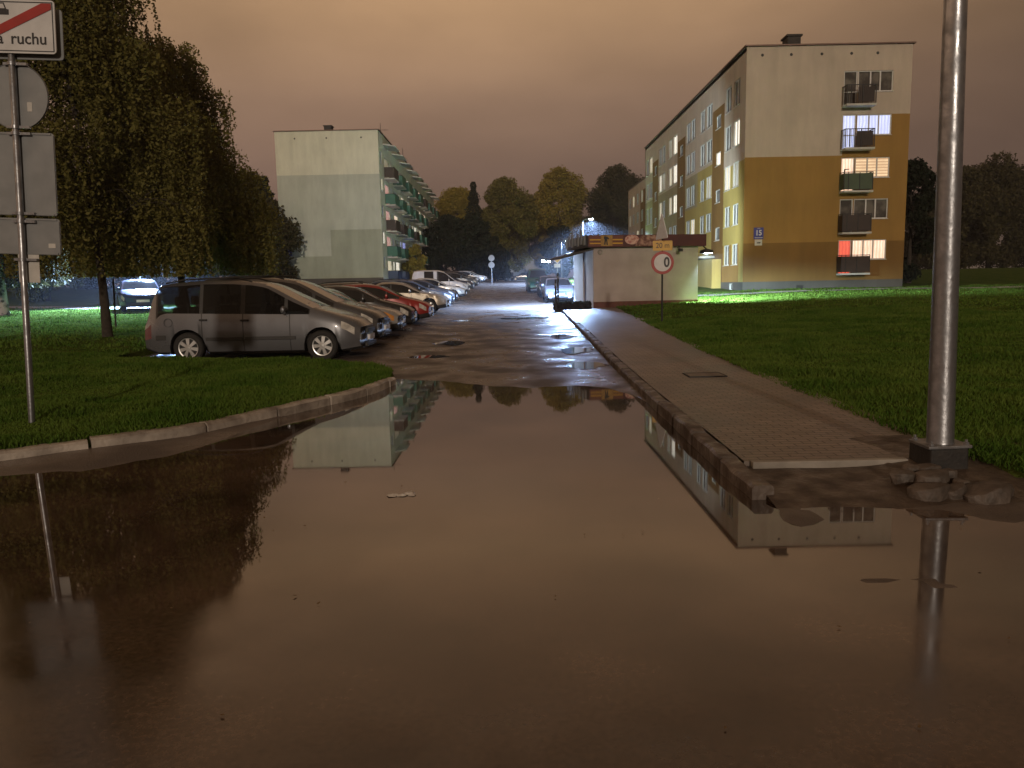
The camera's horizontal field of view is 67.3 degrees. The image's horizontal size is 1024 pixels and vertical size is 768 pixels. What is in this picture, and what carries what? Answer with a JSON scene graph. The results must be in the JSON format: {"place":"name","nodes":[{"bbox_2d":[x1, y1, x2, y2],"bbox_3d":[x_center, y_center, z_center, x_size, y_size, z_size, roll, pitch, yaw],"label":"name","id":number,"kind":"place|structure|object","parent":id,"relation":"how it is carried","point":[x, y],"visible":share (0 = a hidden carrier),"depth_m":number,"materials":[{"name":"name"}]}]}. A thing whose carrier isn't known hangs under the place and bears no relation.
{"place":"outdoors","nodes":[
{"label":"outdoors","id":0,"kind":"place"},
{"bbox_2d":[9,306,173,308],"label":"path","id":1,"kind":"structure","parent":0,"point":[43,307],"depth_m":39.21,"materials":[{"name":"concrete"}]},
{"bbox_2d":[0,286,393,448],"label":"lawn","id":2,"kind":"structure","parent":0,"point":[67,296],"depth_m":22.71,"materials":[{"name":"plant"}]},
{"bbox_2d":[0,0,64,422],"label":"signpost","id":3,"kind":"object","parent":2,"relation":"on","point":[31,29],"visible":0.96,"depth_m":8.70,"materials":[{"name":"metal"}]},
{"bbox_2d":[0,129,70,315],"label":"birch tree","id":4,"kind":"object","parent":2,"relation":"on","point":[7,282],"visible":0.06,"depth_m":32.83,"materials":[{"name":"green plant"}]},
{"bbox_2d":[10,251,87,301],"bbox_3d":[-31.266,-8.558,51.445,5.226,6.163,5.692,-7,9,-38],"label":"shrub","id":5,"kind":"object","parent":2,"relation":"on","point":[36,294],"visible":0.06,"depth_m":49.74,"materials":[{"name":"green plant"}]},
{"bbox_2d":[0,304,195,368],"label":"grass","id":6,"kind":"structure","parent":2,"relation":"on","point":[62,318],"depth_m":23.60,"materials":[{"name":"plant"}]},
{"bbox_2d":[0,0,218,336],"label":"birch tree","id":7,"kind":"object","parent":2,"relation":"on","point":[100,72],"visible":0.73,"depth_m":19.85,"materials":[{"name":"green plant"}]},
{"bbox_2d":[69,171,162,288],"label":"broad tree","id":8,"kind":"object","parent":2,"relation":"on","point":[89,283],"visible":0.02,"depth_m":77.28,"materials":[{"name":"green plant"}]},
{"bbox_2d":[112,278,125,326],"bbox_3d":[-12.106,-2.387,23.779,0.566,1.752,0.070,2,8,20],"label":"tree stake","id":9,"kind":"object","parent":2,"relation":"on","point":[114,293],"visible":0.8,"depth_m":23.81,"materials":[{"name":"brown wood"}]},
{"bbox_2d":[115,279,164,311],"bbox_3d":[-17.086,-4.098,35.324,2.039,1.427,4.556,-5,8,-28],"label":"saloon car","id":10,"kind":"object","parent":2,"relation":"on","point":[139,292],"visible":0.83,"depth_m":33.94,"materials":[{"name":"silver paint"}]},
{"bbox_2d":[135,263,192,294],"bbox_3d":[-27.168,-9.156,59.268,5.307,4.735,6.071,3,8,26],"label":"shrub","id":11,"kind":"object","parent":2,"relation":"on","point":[160,281],"visible":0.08,"depth_m":58.26,"materials":[{"name":"green plant"}]},
{"bbox_2d":[63,29,286,294],"bbox_3d":[-11.590,-7.007,26.720,7.250,9.879,7.673,6,10,44],"label":"birch tree","id":12,"kind":"object","parent":2,"relation":"on","point":[241,231],"visible":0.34,"depth_m":26.21,"materials":[{"name":"green plant"}]},
{"bbox_2d":[0,351,393,449],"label":"grass","id":13,"kind":"structure","parent":2,"relation":"on","point":[212,395],"depth_m":11.58,"materials":[{"name":"plant"}]},
{"bbox_2d":[214,192,303,278],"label":"broad tree","id":14,"kind":"object","parent":2,"relation":"on","point":[289,229],"visible":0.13,"depth_m":76.82,"materials":[{"name":"green plant"}]},
{"bbox_2d":[258,176,274,197],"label":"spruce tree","id":15,"kind":"object","parent":2,"relation":"on","point":[266,190],"visible":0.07,"depth_m":81.57,"materials":[{"name":"green plant"}]},
{"bbox_2d":[273,125,439,283],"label":"apartment block","id":16,"kind":"structure","parent":2,"relation":"on","point":[358,204],"depth_m":78.54,"materials":[{"name":"grey"}]},
{"bbox_2d":[401,243,427,279],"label":"shrub","id":17,"kind":"object","parent":2,"relation":"on","point":[412,264],"visible":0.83,"depth_m":92.06,"materials":[{"name":"green plant"}]},
{"bbox_2d":[421,214,459,270],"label":"dark tree","id":18,"kind":"object","parent":2,"relation":"on","point":[438,230],"visible":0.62,"depth_m":114.37,"materials":[{"name":"green plant"}]},
{"bbox_2d":[434,186,482,249],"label":"broad tree","id":19,"kind":"object","parent":2,"relation":"on","point":[453,201],"visible":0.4,"depth_m":139.80,"materials":[{"name":"green plant"}]},
{"bbox_2d":[184,184,235,288],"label":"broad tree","id":20,"kind":"object","parent":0,"point":[206,276],"depth_m":68.56,"materials":[{"name":"green plant"}]},
{"bbox_2d":[0,281,1023,587],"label":"road","id":21,"kind":"structure","parent":0,"point":[488,311],"depth_m":16.09,"materials":[{"name":"asphalt"}]},
{"bbox_2d":[0,377,395,460],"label":"kerb","id":22,"kind":"structure","parent":21,"relation":"on","point":[195,428],"depth_m":8.79,"materials":[{"name":"concrete"}]},
{"bbox_2d":[145,277,375,359],"bbox_3d":[-5.452,-1.457,16.939,4.736,1.790,2.123,-1,7,1],"label":"minivan","id":23,"kind":"object","parent":21,"relation":"on","point":[185,328],"visible":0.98,"depth_m":16.14,"materials":[{"name":"silver paint"}]},
{"bbox_2d":[196,275,391,337],"bbox_3d":[-5.494,-1.848,19.410,4.736,1.790,2.123,-1,7,2],"label":"minivan","id":24,"kind":"object","parent":21,"relation":"on","point":[379,319],"visible":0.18,"depth_m":18.64,"materials":[{"name":"paint"}]},
{"bbox_2d":[319,285,405,329],"bbox_3d":[-5.414,-2.090,22.000,4.656,1.524,2.058,-1,7,-1],"label":"estate car","id":25,"kind":"object","parent":21,"relation":"on","point":[397,318],"visible":0.12,"depth_m":21.64,"materials":[{"name":"silver paint"}]},
{"bbox_2d":[317,281,419,299],"bbox_3d":[-5.802,-3.339,30.610,4.656,1.524,2.058,-1,7,-1],"label":"estate car","id":26,"kind":"object","parent":21,"relation":"on","point":[336,283],"visible":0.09,"depth_m":29.89,"materials":[{"name":"brown paint"}]},
{"bbox_2d":[324,285,416,330],"bbox_3d":[-5.074,-2.406,24.380,4.056,1.439,2.002,-2,7,-3],"label":"hatchback","id":27,"kind":"object","parent":21,"relation":"on","point":[368,297],"visible":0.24,"depth_m":23.68,"materials":[{"name":"black paint"}]},
{"bbox_2d":[341,284,433,323],"bbox_3d":[-4.845,-2.854,27.449,4.056,1.439,2.002,-1,7,-2],"label":"hatchback","id":28,"kind":"object","parent":21,"relation":"on","point":[424,309],"visible":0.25,"depth_m":26.73,"materials":[{"name":"red paint"}]},
{"bbox_2d":[370,279,453,302],"bbox_3d":[-5.367,-4.746,40.210,4.656,1.524,2.058,-1,7,-2],"label":"estate car","id":29,"kind":"object","parent":21,"relation":"on","point":[423,287],"visible":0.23,"depth_m":39.45,"materials":[{"name":"paint"}]},
{"bbox_2d":[377,282,450,312],"bbox_3d":[-5.090,-3.936,34.971,4.556,1.427,2.040,-1,7,1],"label":"saloon car","id":30,"kind":"object","parent":21,"relation":"on","point":[437,301],"visible":0.38,"depth_m":34.18,"materials":[{"name":"beige paint"}]},
{"bbox_2d":[409,355,449,357],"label":"puddle","id":31,"kind":"object","parent":21,"relation":"on","point":[430,356],"visible":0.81,"depth_m":17.16,"materials":[{"name":"liquid"}]},
{"bbox_2d":[410,279,457,299],"bbox_3d":[-5.219,-5.388,44.866,4.056,1.439,2.002,-1,7,0],"label":"hatchback","id":32,"kind":"object","parent":21,"relation":"on","point":[428,284],"visible":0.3,"depth_m":44.12,"materials":[{"name":"paint"}]},
{"bbox_2d":[412,270,469,291],"bbox_3d":[-5.222,-7.377,56.003,4.256,1.849,2.058,-1,7,-1],"label":"panel van","id":33,"kind":"object","parent":21,"relation":"on","point":[444,277],"visible":0.4,"depth_m":55.21,"materials":[{"name":"white paint"}]},
{"bbox_2d":[418,278,466,296],"bbox_3d":[-5.185,-6.073,49.215,4.556,1.427,2.040,-1,7,-2],"label":"saloon car","id":34,"kind":"object","parent":21,"relation":"on","point":[460,291],"visible":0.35,"depth_m":48.47,"materials":[{"name":"beige paint"}]},
{"bbox_2d":[433,341,464,345],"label":"puddle","id":35,"kind":"object","parent":21,"relation":"on","point":[451,343],"visible":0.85,"depth_m":20.25,"materials":[{"name":"liquid"}]},
{"bbox_2d":[447,272,478,285],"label":"hatchback","id":36,"kind":"object","parent":21,"relation":"on","point":[463,278],"visible":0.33,"depth_m":68.59,"materials":[{"name":"paint"}]},
{"bbox_2d":[440,212,499,279],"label":"dark tree","id":37,"kind":"object","parent":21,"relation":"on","point":[470,244],"visible":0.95,"depth_m":108.40,"materials":[{"name":"green plant"}]},
{"bbox_2d":[464,181,482,270],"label":"spruce tree","id":38,"kind":"object","parent":21,"relation":"on","point":[471,206],"visible":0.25,"depth_m":134.44,"materials":[{"name":"green plant"}]},
{"bbox_2d":[490,236,511,280],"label":"dark tree","id":39,"kind":"object","parent":21,"relation":"on","point":[504,272],"visible":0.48,"depth_m":120.42,"materials":[{"name":"green plant"}]},
{"bbox_2d":[479,175,540,280],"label":"broad tree","id":40,"kind":"object","parent":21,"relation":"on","point":[505,196],"visible":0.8,"depth_m":135.06,"materials":[{"name":"green plant"}]},
{"bbox_2d":[0,379,1023,767],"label":"puddle","id":41,"kind":"object","parent":21,"relation":"on","point":[482,599],"visible":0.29,"depth_m":3.95,"materials":[{"name":"liquid"}]},
{"bbox_2d":[387,490,415,496],"bbox_3d":[-0.884,0.872,6.147,0.234,0.022,0.152,-2,7,-5],"label":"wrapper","id":42,"kind":"object","parent":41,"relation":"on","point":[411,493],"visible":1,"depth_m":6.11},
{"bbox_2d":[510,272,526,280],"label":"estate car","id":43,"kind":"object","parent":21,"relation":"on","point":[522,276],"visible":0.54,"depth_m":129.93,"materials":[{"name":"black paint"}]},
{"bbox_2d":[509,252,539,280],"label":"house","id":44,"kind":"structure","parent":21,"relation":"on","point":[533,265],"depth_m":148.08,"materials":[{"name":"concrete"}]},
{"bbox_2d":[508,193,546,260],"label":"broad tree","id":45,"kind":"object","parent":21,"relation":"on","point":[533,250],"visible":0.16,"depth_m":163.22,"materials":[{"name":"green plant"}]},
{"bbox_2d":[525,269,546,291],"bbox_3d":[2.034,-8.315,61.448,2.058,1.849,4.256,-1,7,-2],"label":"panel van","id":46,"kind":"object","parent":21,"relation":"on","point":[533,276],"visible":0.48,"depth_m":60.51,"materials":[{"name":"teal paint"}]},
{"bbox_2d":[536,275,559,296],"bbox_3d":[2.615,-6.770,53.079,2.002,1.439,4.056,-1,7,0],"label":"hatchback","id":47,"kind":"object","parent":21,"relation":"on","point":[541,280],"visible":0.37,"depth_m":52.51,"materials":[{"name":"blue paint"}]},
{"bbox_2d":[541,278,573,301],"bbox_3d":[2.747,-5.689,46.363,2.040,1.427,4.556,-1,7,0],"label":"saloon car","id":48,"kind":"object","parent":21,"relation":"on","point":[566,290],"visible":0.93,"depth_m":44.74,"materials":[{"name":"paint"}]},
{"bbox_2d":[549,334,578,338],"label":"puddle","id":49,"kind":"object","parent":21,"relation":"on","point":[561,336],"visible":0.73,"depth_m":21.60,"materials":[{"name":"liquid"}]},
{"bbox_2d":[561,347,592,353],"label":"puddle","id":50,"kind":"object","parent":21,"relation":"on","point":[572,350],"visible":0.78,"depth_m":17.82,"materials":[{"name":"liquid"}]},
{"bbox_2d":[566,362,608,368],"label":"puddle","id":51,"kind":"object","parent":21,"relation":"on","point":[584,365],"visible":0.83,"depth_m":15.01,"materials":[{"name":"liquid"}]},
{"bbox_2d":[651,214,673,321],"bbox_3d":[4.758,-3.625,24.464,0.732,3.500,0.533,5,10,41],"label":"road sign","id":52,"kind":"object","parent":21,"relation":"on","point":[662,261],"visible":0.98,"depth_m":24.41,"materials":[{"name":"metal"}]},
{"bbox_2d":[561,309,773,499],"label":"kerb","id":53,"kind":"structure","parent":21,"relation":"on","point":[727,464],"depth_m":7.76,"materials":[{"name":"concrete"}]},
{"bbox_2d":[750,457,907,468],"bbox_3d":[2.664,0.693,6.467,1.300,0.115,0.075,-1,7,0],"label":"pavement edging","id":54,"kind":"object","parent":21,"relation":"on","point":[811,463],"visible":0.51,"depth_m":6.43,"materials":[{"name":"concrete"}]},
{"bbox_2d":[721,434,1023,508],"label":"mud","id":55,"kind":"structure","parent":21,"relation":"on","point":[872,486],"depth_m":5.99,"materials":[{"name":"soil"}]},
{"bbox_2d":[889,469,914,485],"bbox_3d":[3.047,0.735,5.989,0.201,0.122,0.131,-6,8,11],"label":"rubble stone","id":56,"kind":"object","parent":55,"relation":"on","point":[903,477],"visible":0.83,"depth_m":5.94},
{"bbox_2d":[901,463,919,471],"bbox_3d":[3.164,0.697,6.091,0.159,0.127,0.106,5,10,19],"label":"rubble stone","id":57,"kind":"object","parent":55,"relation":"on","point":[911,467],"visible":0.44,"depth_m":6.06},
{"bbox_2d":[915,463,940,470],"bbox_3d":[3.266,0.696,6.071,0.207,0.133,0.136,-1,7,-1],"label":"rubble stone","id":58,"kind":"object","parent":55,"relation":"on","point":[924,466],"visible":0.41,"depth_m":6.02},
{"bbox_2d":[907,482,949,501],"bbox_3d":[3.108,0.810,5.713,0.329,0.133,0.216,-9,9,-15],"label":"rubble stone","id":59,"kind":"object","parent":55,"relation":"on","point":[931,491],"visible":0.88,"depth_m":5.64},
{"bbox_2d":[913,469,949,483],"bbox_3d":[3.232,0.735,5.929,0.303,0.129,0.199,-7,5,-1],"label":"rubble stone","id":60,"kind":"object","parent":55,"relation":"on","point":[935,475],"visible":0.63,"depth_m":5.87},
{"bbox_2d":[909,0,972,469],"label":"lamp column","id":61,"kind":"structure","parent":55,"relation":"on","point":[941,446],"depth_m":6.00,"materials":[{"name":"metal"}]},
{"bbox_2d":[945,468,957,481],"bbox_3d":[3.367,0.734,5.973,0.171,0.139,0.116,-8,13,15],"label":"rubble stone","id":62,"kind":"object","parent":55,"relation":"on","point":[953,473],"visible":0.3,"depth_m":5.92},
{"bbox_2d":[948,481,966,499],"bbox_3d":[3.318,0.804,5.698,0.254,0.130,0.192,-12,10,-19],"label":"rubble stone","id":63,"kind":"object","parent":55,"relation":"on","point":[957,490],"visible":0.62,"depth_m":5.64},
{"bbox_2d":[962,480,1012,504],"bbox_3d":[3.495,0.808,5.668,0.404,0.134,0.276,-12,5,-16],"label":"rubble stone","id":64,"kind":"object","parent":55,"relation":"on","point":[991,492],"visible":0.87,"depth_m":5.57,"materials":[{"name":"stone"}]},
{"bbox_2d":[7,0,1023,285],"label":"sky","id":65,"kind":"structure","parent":0,"point":[481,92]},
{"bbox_2d":[565,307,909,465],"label":"pavement","id":66,"kind":"structure","parent":0,"point":[802,426],"depth_m":9.58,"materials":[{"name":"concrete"}]},
{"bbox_2d":[553,300,591,311],"bbox_3d":[2.733,-3.531,34.845,1.796,0.518,0.592,-1,7,0],"label":"hedge","id":67,"kind":"object","parent":66,"relation":"on","point":[587,304],"visible":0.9,"depth_m":34.63,"materials":[{"name":"green plant"}]},
{"bbox_2d":[682,372,727,377],"bbox_3d":[3.098,-0.128,12.374,0.600,0.059,0.500,-1,7,0],"label":"inspection cover","id":68,"kind":"object","parent":66,"relation":"on","point":[704,374],"visible":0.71,"depth_m":12.34,"materials":[{"name":"metal"}]},
{"bbox_2d":[568,267,1023,477],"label":"lawn","id":69,"kind":"structure","parent":0,"point":[986,276],"depth_m":29.01,"materials":[{"name":"plant"}]},
{"bbox_2d":[537,225,573,277],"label":"dark tree","id":70,"kind":"object","parent":69,"relation":"on","point":[562,231],"visible":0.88,"depth_m":136.76,"materials":[{"name":"green plant"}]},
{"bbox_2d":[530,165,587,263],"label":"broad tree","id":71,"kind":"object","parent":69,"relation":"on","point":[558,184],"visible":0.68,"depth_m":145.98,"materials":[{"name":"green plant"}]},
{"bbox_2d":[581,163,636,235],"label":"broad tree","id":72,"kind":"object","parent":69,"relation":"on","point":[610,193],"visible":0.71,"depth_m":141.40,"materials":[{"name":"green plant"}]},
{"bbox_2d":[607,172,643,230],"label":"broad tree","id":73,"kind":"object","parent":69,"relation":"on","point":[633,179],"visible":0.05,"depth_m":159.03,"materials":[{"name":"green plant"}]},
{"bbox_2d":[541,231,712,307],"bbox_3d":[5.495,-5.255,37.127,7.400,4.140,4.340,-2,8,-10],"label":"kiosk","id":74,"kind":"object","parent":69,"relation":"on","point":[611,271],"visible":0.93,"depth_m":35.54,"materials":[{"name":"painted plaster"},{"name":"roofing felt"},{"name":"painted metal"}]},
{"bbox_2d":[584,252,585,300],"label":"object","id":75,"kind":"structure","parent":74,"relation":"in","point":[584,252],"depth_m":36.79,"materials":[{"name":"metal"}]},
{"bbox_2d":[628,177,644,234],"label":"apartment block","id":76,"kind":"structure","parent":69,"relation":"on","point":[636,209],"depth_m":102.53,"materials":[{"name":"grey"}]},
{"bbox_2d":[644,34,915,290],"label":"apartment block","id":77,"kind":"structure","parent":69,"relation":"on","point":[784,165],"depth_m":45.06,"materials":[{"name":"paint"}]},
{"bbox_2d":[690,184,694,206],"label":"window","id":78,"kind":"structure","parent":77,"relation":"in","point":[692,187],"depth_m":57.58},
{"bbox_2d":[700,144,704,167],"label":"window","id":79,"kind":"structure","parent":77,"relation":"in","point":[703,146],"depth_m":54.52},
{"bbox_2d":[705,139,711,164],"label":"window","id":80,"kind":"structure","parent":77,"relation":"in","point":[709,144],"depth_m":52.98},
{"bbox_2d":[706,213,710,232],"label":"window","id":81,"kind":"structure","parent":77,"relation":"in","point":[708,216],"depth_m":53.62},
{"bbox_2d":[706,175,711,199],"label":"window","id":82,"kind":"structure","parent":77,"relation":"in","point":[708,195],"depth_m":52.98,"materials":[{"name":"grey"}]},
{"bbox_2d":[706,103,712,129],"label":"window","id":83,"kind":"structure","parent":77,"relation":"in","point":[709,115],"depth_m":52.72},
{"bbox_2d":[723,206,729,228],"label":"window","id":84,"kind":"structure","parent":77,"relation":"in","point":[727,210],"depth_m":48.72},
{"bbox_2d":[724,245,728,265],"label":"window","id":85,"kind":"structure","parent":77,"relation":"in","point":[726,248],"depth_m":49.34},
{"bbox_2d":[725,166,729,191],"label":"window","id":86,"kind":"structure","parent":77,"relation":"in","point":[727,179],"depth_m":48.75,"materials":[{"name":"grey"}]},
{"bbox_2d":[725,125,730,152],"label":"window","id":87,"kind":"structure","parent":77,"relation":"in","point":[728,132],"depth_m":48.37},
{"bbox_2d":[725,86,731,114],"bbox_3d":[13.490,-17.619,47.739,0.180,1.535,1.310,-1,7,0],"label":"window","id":88,"kind":"structure","parent":77,"relation":"in","point":[729,91],"depth_m":47.80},
{"bbox_2d":[730,244,737,265],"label":"window","id":89,"kind":"structure","parent":77,"relation":"in","point":[734,246],"depth_m":47.58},
{"bbox_2d":[731,203,737,226],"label":"window","id":90,"kind":"structure","parent":77,"relation":"in","point":[735,207],"depth_m":47.20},
{"bbox_2d":[732,161,738,188],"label":"window","id":91,"kind":"structure","parent":77,"relation":"in","point":[736,165],"depth_m":46.63,"materials":[{"name":"grey"}]},
{"bbox_2d":[733,79,739,108],"bbox_3d":[13.495,-17.387,45.954,0.180,1.535,1.310,-1,7,0],"label":"window","id":92,"kind":"structure","parent":77,"relation":"in","point":[737,84],"depth_m":46.30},
{"bbox_2d":[733,119,739,147],"bbox_3d":[13.541,-15.087,46.252,0.180,1.535,1.310,-1,7,0],"label":"window","id":93,"kind":"structure","parent":77,"relation":"in","point":[737,123],"depth_m":46.40,"materials":[{"name":"grey"}]},
{"bbox_2d":[837,240,850,272],"bbox_3d":[19.664,-7.511,45.553,0.780,2.000,0.080,-1,7,0],"label":"balcony door","id":94,"kind":"structure","parent":77,"relation":"in","point":[844,246],"depth_m":45.52,"materials":[{"name":"red"}]},
{"bbox_2d":[839,199,852,232],"bbox_3d":[19.617,-9.851,45.249,0.780,2.000,0.080,-1,7,0],"label":"balcony door","id":95,"kind":"structure","parent":77,"relation":"in","point":[846,205],"depth_m":45.22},
{"bbox_2d":[840,158,853,190],"bbox_3d":[19.570,-12.191,44.945,0.780,2.000,0.080,-1,7,0],"label":"balcony door","id":96,"kind":"structure","parent":77,"relation":"in","point":[846,163],"depth_m":44.90,"materials":[{"name":"grey"}]},
{"bbox_2d":[842,115,855,148],"bbox_3d":[19.522,-14.580,44.635,0.780,2.000,0.080,-1,7,0],"label":"balcony door","id":97,"kind":"structure","parent":77,"relation":"in","point":[849,121],"depth_m":44.63,"materials":[{"name":"grey"}]},
{"bbox_2d":[844,71,857,104],"bbox_3d":[19.474,-16.980,44.323,0.780,2.000,0.080,-1,7,0],"label":"balcony door","id":98,"kind":"structure","parent":77,"relation":"in","point":[850,77],"depth_m":44.31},
{"bbox_2d":[852,239,885,259],"bbox_3d":[21.090,-7.937,45.451,2.070,1.185,0.180,-1,7,0],"label":"window","id":99,"kind":"structure","parent":77,"relation":"in","point":[876,248],"depth_m":45.52,"materials":[{"name":"grey"}]},
{"bbox_2d":[853,198,887,218],"bbox_3d":[21.044,-10.277,45.147,2.070,1.185,0.180,-1,7,0],"label":"window","id":100,"kind":"structure","parent":77,"relation":"in","point":[878,207],"depth_m":45.21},
{"bbox_2d":[855,157,889,177],"bbox_3d":[20.997,-12.617,44.843,2.070,1.185,0.180,-1,7,0],"label":"window","id":101,"kind":"structure","parent":77,"relation":"in","point":[880,165],"depth_m":44.90,"materials":[{"name":"grey"}]},
{"bbox_2d":[856,114,891,135],"bbox_3d":[20.949,-15.007,44.532,2.070,1.185,0.180,-1,7,0],"label":"window","id":102,"kind":"structure","parent":77,"relation":"in","point":[881,123],"depth_m":44.59,"materials":[{"name":"grey"}]},
{"bbox_2d":[858,70,892,91],"bbox_3d":[20.901,-17.406,44.221,2.070,1.185,0.180,-1,7,0],"label":"window","id":103,"kind":"structure","parent":77,"relation":"in","point":[883,79],"depth_m":44.28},
{"bbox_2d":[616,283,1023,332],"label":"grass","id":104,"kind":"structure","parent":69,"relation":"on","point":[799,294],"depth_m":31.12,"materials":[{"name":"plant"}]},
{"bbox_2d":[904,215,932,268],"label":"broad tree","id":105,"kind":"object","parent":69,"relation":"on","point":[916,262],"visible":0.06,"depth_m":135.25,"materials":[{"name":"green plant"}]},
{"bbox_2d":[902,157,935,282],"bbox_3d":[25.970,-10.539,49.982,5.016,8.134,4.435,6,10,43],"label":"broad tree","id":106,"kind":"object","parent":69,"relation":"on","point":[920,204],"visible":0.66,"depth_m":48.90,"materials":[{"name":"green plant"}]},
{"bbox_2d":[917,164,1012,268],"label":"broad tree","id":107,"kind":"object","parent":69,"relation":"on","point":[982,206],"visible":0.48,"depth_m":99.25,"materials":[{"name":"green plant"}]},
{"bbox_2d":[970,150,1023,267],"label":"broad tree","id":108,"kind":"object","parent":69,"relation":"on","point":[1006,176],"visible":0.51,"depth_m":106.85,"materials":[{"name":"green plant"}]},
{"bbox_2d":[1004,162,1023,267],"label":"broad tree","id":109,"kind":"object","parent":69,"relation":"on","point":[1021,259],"visible":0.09,"depth_m":113.81,"materials":[{"name":"green plant"}]},
{"bbox_2d":[641,303,1023,471],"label":"grass","id":110,"kind":"structure","parent":0,"point":[900,389],"depth_m":13.20,"materials":[{"name":"plant"}]},
{"bbox_2d":[698,286,1022,295],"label":"path","id":111,"kind":"structure","parent":0,"point":[841,289],"depth_m":41.17,"materials":[{"name":"concrete"}]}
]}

